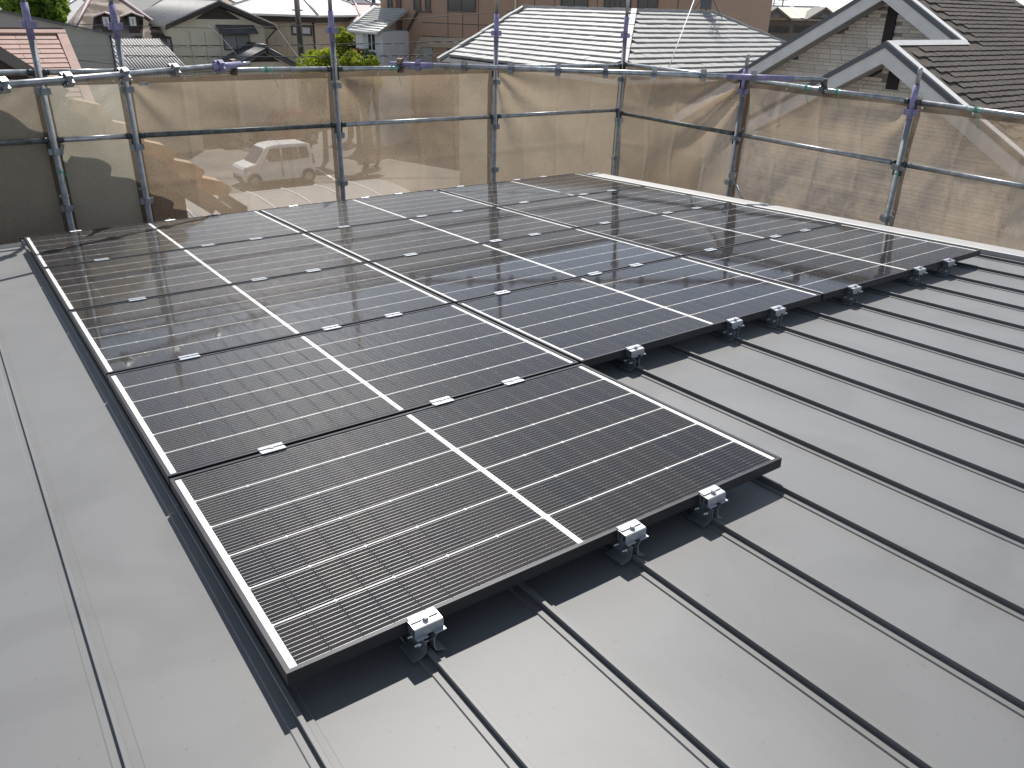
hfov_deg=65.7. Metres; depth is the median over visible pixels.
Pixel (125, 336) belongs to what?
solar panel
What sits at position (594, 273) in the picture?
clamp
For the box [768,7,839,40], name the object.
beige roof hall
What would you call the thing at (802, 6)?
distant building
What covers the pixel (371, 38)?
window
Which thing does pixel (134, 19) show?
dormer house
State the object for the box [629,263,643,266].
clamp
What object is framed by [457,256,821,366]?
solar panel
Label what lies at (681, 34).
guy string
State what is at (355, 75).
sheet
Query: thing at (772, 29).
window
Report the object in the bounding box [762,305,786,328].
mounting bracket
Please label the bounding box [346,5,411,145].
white house
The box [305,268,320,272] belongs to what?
clamp
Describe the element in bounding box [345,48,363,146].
garden shrub
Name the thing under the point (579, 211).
solar panel
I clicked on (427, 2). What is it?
window
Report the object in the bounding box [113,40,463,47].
power line
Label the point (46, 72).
scaffold rail
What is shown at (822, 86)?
swivel coupler
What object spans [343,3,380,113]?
pink roof house
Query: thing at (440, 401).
clamp
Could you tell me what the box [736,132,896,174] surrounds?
scaffold rail
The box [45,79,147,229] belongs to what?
sheet
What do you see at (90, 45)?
grey green house
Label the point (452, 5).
window
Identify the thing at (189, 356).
clamp
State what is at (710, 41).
grey tiled house
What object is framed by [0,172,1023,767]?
seamed metal roof
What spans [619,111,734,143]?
scaffold rail
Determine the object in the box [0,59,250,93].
lying scaffold post
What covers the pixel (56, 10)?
broadleaf tree
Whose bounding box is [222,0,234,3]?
house
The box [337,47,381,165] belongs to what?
garden shrub
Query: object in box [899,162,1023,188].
scaffold rail
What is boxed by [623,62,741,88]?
scaffold rail
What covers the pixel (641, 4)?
window
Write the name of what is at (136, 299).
clamp
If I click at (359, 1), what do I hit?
house
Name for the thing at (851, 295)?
mounting bracket
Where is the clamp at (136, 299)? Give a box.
[128,296,146,301]
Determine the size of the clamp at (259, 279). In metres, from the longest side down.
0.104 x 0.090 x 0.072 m
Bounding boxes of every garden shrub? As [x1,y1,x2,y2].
[295,47,339,160]
[336,42,355,104]
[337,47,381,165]
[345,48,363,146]
[358,48,375,150]
[366,59,380,157]
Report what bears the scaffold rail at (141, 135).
attached to the scaffold post at (126, 89)
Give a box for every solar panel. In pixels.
[24,210,302,272]
[43,233,365,316]
[69,262,451,380]
[107,303,578,485]
[169,364,781,685]
[259,189,496,233]
[306,206,575,262]
[370,228,679,303]
[437,173,643,205]
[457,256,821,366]
[499,186,729,227]
[579,203,838,256]
[684,223,980,299]
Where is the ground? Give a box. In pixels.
[0,0,235,10]
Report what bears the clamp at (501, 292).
attached to the seamed metal roof at (842, 586)
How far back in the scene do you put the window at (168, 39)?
45.44 m
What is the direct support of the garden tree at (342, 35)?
on the parking lot
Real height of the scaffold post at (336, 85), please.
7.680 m
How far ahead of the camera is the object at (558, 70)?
7.40 m
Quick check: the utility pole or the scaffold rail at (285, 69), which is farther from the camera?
the utility pole
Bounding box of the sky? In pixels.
[233,0,1023,7]
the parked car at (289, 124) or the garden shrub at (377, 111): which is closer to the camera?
the garden shrub at (377, 111)
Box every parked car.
[232,139,315,187]
[255,109,317,141]
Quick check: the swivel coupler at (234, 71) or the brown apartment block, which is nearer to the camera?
the swivel coupler at (234, 71)
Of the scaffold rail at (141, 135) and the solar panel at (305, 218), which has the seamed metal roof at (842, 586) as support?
the solar panel at (305, 218)
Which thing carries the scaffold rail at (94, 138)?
attached to the scaffold post at (28, 24)
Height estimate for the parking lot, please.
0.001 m
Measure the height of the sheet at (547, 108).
3.585 m
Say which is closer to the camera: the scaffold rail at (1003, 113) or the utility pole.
the scaffold rail at (1003, 113)
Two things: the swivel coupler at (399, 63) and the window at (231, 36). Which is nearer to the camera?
the swivel coupler at (399, 63)
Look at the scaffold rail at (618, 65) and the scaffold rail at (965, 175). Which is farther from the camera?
the scaffold rail at (618, 65)
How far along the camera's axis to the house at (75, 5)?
62.96 m
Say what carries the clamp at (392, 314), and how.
attached to the seamed metal roof at (842, 586)
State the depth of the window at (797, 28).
60.54 m
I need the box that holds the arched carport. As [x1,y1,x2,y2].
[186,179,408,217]
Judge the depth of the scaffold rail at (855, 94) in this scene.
7.10 m
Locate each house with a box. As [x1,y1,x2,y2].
[0,10,116,68]
[0,27,80,76]
[0,47,246,220]
[67,0,85,21]
[67,0,169,48]
[110,0,298,152]
[149,0,165,7]
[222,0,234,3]
[231,0,357,119]
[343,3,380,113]
[346,0,371,2]
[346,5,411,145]
[437,5,785,189]
[674,0,1023,250]
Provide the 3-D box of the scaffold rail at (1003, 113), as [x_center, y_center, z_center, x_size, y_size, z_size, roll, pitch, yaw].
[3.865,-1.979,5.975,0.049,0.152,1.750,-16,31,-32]
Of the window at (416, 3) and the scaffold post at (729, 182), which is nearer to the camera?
the scaffold post at (729, 182)
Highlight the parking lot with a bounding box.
[158,115,459,193]
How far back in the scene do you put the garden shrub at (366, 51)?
42.04 m
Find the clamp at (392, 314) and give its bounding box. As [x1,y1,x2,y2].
[384,312,402,317]
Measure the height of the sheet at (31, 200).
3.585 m
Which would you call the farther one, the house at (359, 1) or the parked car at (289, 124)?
the house at (359, 1)
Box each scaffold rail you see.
[0,69,36,86]
[0,137,50,148]
[42,68,122,85]
[56,133,133,147]
[128,66,332,84]
[138,122,336,143]
[337,66,493,80]
[341,114,492,132]
[497,108,618,123]
[498,63,621,76]
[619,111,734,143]
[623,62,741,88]
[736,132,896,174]
[744,80,910,108]
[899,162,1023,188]
[914,99,1023,118]
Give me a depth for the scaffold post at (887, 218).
6.76 m
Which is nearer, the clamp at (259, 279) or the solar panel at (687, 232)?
the clamp at (259, 279)
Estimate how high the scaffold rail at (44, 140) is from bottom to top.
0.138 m
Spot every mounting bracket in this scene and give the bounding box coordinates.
[399,607,445,663]
[605,519,648,565]
[618,344,645,371]
[686,485,727,527]
[718,317,743,341]
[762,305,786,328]
[838,284,862,305]
[905,266,926,285]
[934,258,955,276]
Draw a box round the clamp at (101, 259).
[94,258,109,260]
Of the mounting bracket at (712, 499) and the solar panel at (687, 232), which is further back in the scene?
the solar panel at (687, 232)
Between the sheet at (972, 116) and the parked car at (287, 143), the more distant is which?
the parked car at (287, 143)
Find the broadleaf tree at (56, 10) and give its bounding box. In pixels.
[0,0,70,25]
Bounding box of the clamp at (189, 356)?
[178,353,200,360]
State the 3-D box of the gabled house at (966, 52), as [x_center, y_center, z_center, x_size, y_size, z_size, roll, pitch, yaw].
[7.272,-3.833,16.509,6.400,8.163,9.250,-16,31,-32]
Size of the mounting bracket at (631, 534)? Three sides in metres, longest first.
0.108 x 0.088 x 0.083 m
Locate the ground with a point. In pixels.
(141, 5)
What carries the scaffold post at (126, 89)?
on the ground
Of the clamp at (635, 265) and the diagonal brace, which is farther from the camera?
the diagonal brace
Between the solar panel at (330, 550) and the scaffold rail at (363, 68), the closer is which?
the solar panel at (330, 550)
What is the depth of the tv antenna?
23.31 m
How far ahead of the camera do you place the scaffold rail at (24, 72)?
5.97 m
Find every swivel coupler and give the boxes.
[228,59,237,74]
[397,58,403,72]
[818,78,827,93]
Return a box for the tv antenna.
[694,0,722,20]
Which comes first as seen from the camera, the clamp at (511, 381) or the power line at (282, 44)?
the clamp at (511, 381)
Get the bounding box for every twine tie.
[259,66,277,85]
[966,105,982,129]
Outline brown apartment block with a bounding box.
[380,0,772,144]
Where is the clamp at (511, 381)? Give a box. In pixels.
[501,377,524,385]
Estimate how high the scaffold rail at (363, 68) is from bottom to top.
0.142 m
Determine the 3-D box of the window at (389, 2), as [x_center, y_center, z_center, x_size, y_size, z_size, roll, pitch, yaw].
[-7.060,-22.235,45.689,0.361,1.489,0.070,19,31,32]
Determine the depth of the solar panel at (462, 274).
4.98 m
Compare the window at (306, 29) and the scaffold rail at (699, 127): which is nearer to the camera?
the scaffold rail at (699, 127)
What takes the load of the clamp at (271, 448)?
attached to the seamed metal roof at (842, 586)
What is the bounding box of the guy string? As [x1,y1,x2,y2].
[668,0,693,67]
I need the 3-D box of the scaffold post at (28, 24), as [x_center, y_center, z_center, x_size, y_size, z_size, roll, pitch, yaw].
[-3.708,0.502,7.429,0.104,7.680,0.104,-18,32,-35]
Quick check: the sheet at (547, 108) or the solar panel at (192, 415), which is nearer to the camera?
the solar panel at (192, 415)
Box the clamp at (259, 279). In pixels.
[251,277,266,281]
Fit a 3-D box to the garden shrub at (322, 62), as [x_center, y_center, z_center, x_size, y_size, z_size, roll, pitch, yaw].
[-9.654,-14.165,40.217,1.893,5.487,2.389,7,26,11]
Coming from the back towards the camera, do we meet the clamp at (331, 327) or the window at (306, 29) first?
the window at (306, 29)
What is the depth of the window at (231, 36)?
46.68 m
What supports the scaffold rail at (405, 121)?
attached to the scaffold post at (495, 81)
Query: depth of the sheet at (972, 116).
6.46 m
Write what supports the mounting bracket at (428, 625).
attached to the seamed metal roof at (842, 586)
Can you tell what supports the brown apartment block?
on the parking lot
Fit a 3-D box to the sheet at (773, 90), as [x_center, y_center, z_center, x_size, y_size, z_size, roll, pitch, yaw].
[2.859,-1.113,8.077,0.215,3.545,1.792,-16,31,-32]
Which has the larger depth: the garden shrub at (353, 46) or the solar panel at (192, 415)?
the garden shrub at (353, 46)
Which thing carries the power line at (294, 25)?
attached to the brown apartment block
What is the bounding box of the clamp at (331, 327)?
[321,324,340,330]
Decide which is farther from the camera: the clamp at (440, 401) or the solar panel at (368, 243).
the solar panel at (368, 243)
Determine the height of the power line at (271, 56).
0.644 m
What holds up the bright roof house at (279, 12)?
on the parking lot
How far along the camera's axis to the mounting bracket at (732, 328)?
3.93 m
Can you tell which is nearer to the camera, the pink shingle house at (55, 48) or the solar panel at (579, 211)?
the solar panel at (579, 211)
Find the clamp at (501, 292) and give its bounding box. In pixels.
[493,290,510,294]
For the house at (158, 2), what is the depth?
72.58 m
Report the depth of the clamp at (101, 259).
5.07 m
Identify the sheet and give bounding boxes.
[0,80,68,244]
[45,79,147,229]
[129,72,340,221]
[333,70,491,198]
[491,68,619,182]
[616,66,747,196]
[731,83,907,224]
[889,106,1023,250]
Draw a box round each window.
[164,36,172,51]
[215,25,258,49]
[291,25,311,35]
[367,34,376,50]
[387,0,392,7]
[413,0,420,9]
[425,0,430,9]
[447,0,475,11]
[560,0,587,6]
[603,0,631,7]
[637,0,657,8]
[768,26,789,33]
[793,25,809,32]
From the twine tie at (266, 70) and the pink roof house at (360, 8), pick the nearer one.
the twine tie at (266, 70)
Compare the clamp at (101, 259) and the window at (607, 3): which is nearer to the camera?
the clamp at (101, 259)
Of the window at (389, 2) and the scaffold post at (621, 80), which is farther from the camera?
the window at (389, 2)
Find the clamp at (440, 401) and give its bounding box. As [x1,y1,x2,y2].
[429,396,453,405]
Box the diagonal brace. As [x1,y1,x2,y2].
[728,171,743,198]
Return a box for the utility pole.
[292,0,310,146]
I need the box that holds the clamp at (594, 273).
[587,271,601,275]
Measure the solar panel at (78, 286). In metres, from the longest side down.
1.690 x 1.034 x 0.036 m
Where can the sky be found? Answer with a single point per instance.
(822, 3)
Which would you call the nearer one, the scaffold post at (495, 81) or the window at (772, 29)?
the scaffold post at (495, 81)
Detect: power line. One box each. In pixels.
[66,11,509,28]
[112,54,440,58]
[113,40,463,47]
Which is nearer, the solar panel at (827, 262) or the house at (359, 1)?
the solar panel at (827, 262)
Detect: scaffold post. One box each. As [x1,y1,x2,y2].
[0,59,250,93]
[19,0,75,230]
[107,0,153,222]
[325,0,347,199]
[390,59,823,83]
[489,0,501,182]
[611,0,629,175]
[724,54,749,196]
[879,68,922,225]
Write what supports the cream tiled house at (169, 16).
on the parking lot
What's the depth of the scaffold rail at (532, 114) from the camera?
8.92 m
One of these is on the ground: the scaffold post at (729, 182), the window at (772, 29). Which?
the scaffold post at (729, 182)
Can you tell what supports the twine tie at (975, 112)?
hanging from the scaffold rail at (1003, 113)
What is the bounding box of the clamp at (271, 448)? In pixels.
[258,442,285,454]
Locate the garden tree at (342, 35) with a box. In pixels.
[335,26,353,136]
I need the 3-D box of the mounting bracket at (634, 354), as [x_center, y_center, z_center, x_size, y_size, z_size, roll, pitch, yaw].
[0.545,-0.124,3.590,0.088,0.107,0.083,-16,28,-32]
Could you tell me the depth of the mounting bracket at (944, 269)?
4.98 m
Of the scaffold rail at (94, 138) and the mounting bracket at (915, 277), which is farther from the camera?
the scaffold rail at (94, 138)
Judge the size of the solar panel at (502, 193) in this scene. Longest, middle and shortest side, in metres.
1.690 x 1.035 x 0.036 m
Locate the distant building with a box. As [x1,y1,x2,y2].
[783,6,819,7]
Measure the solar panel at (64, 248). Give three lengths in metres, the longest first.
1.690 x 1.035 x 0.036 m
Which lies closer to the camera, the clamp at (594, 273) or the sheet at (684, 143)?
the clamp at (594, 273)
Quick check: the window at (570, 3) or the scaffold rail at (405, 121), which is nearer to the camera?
the scaffold rail at (405, 121)
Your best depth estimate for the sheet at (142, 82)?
7.13 m

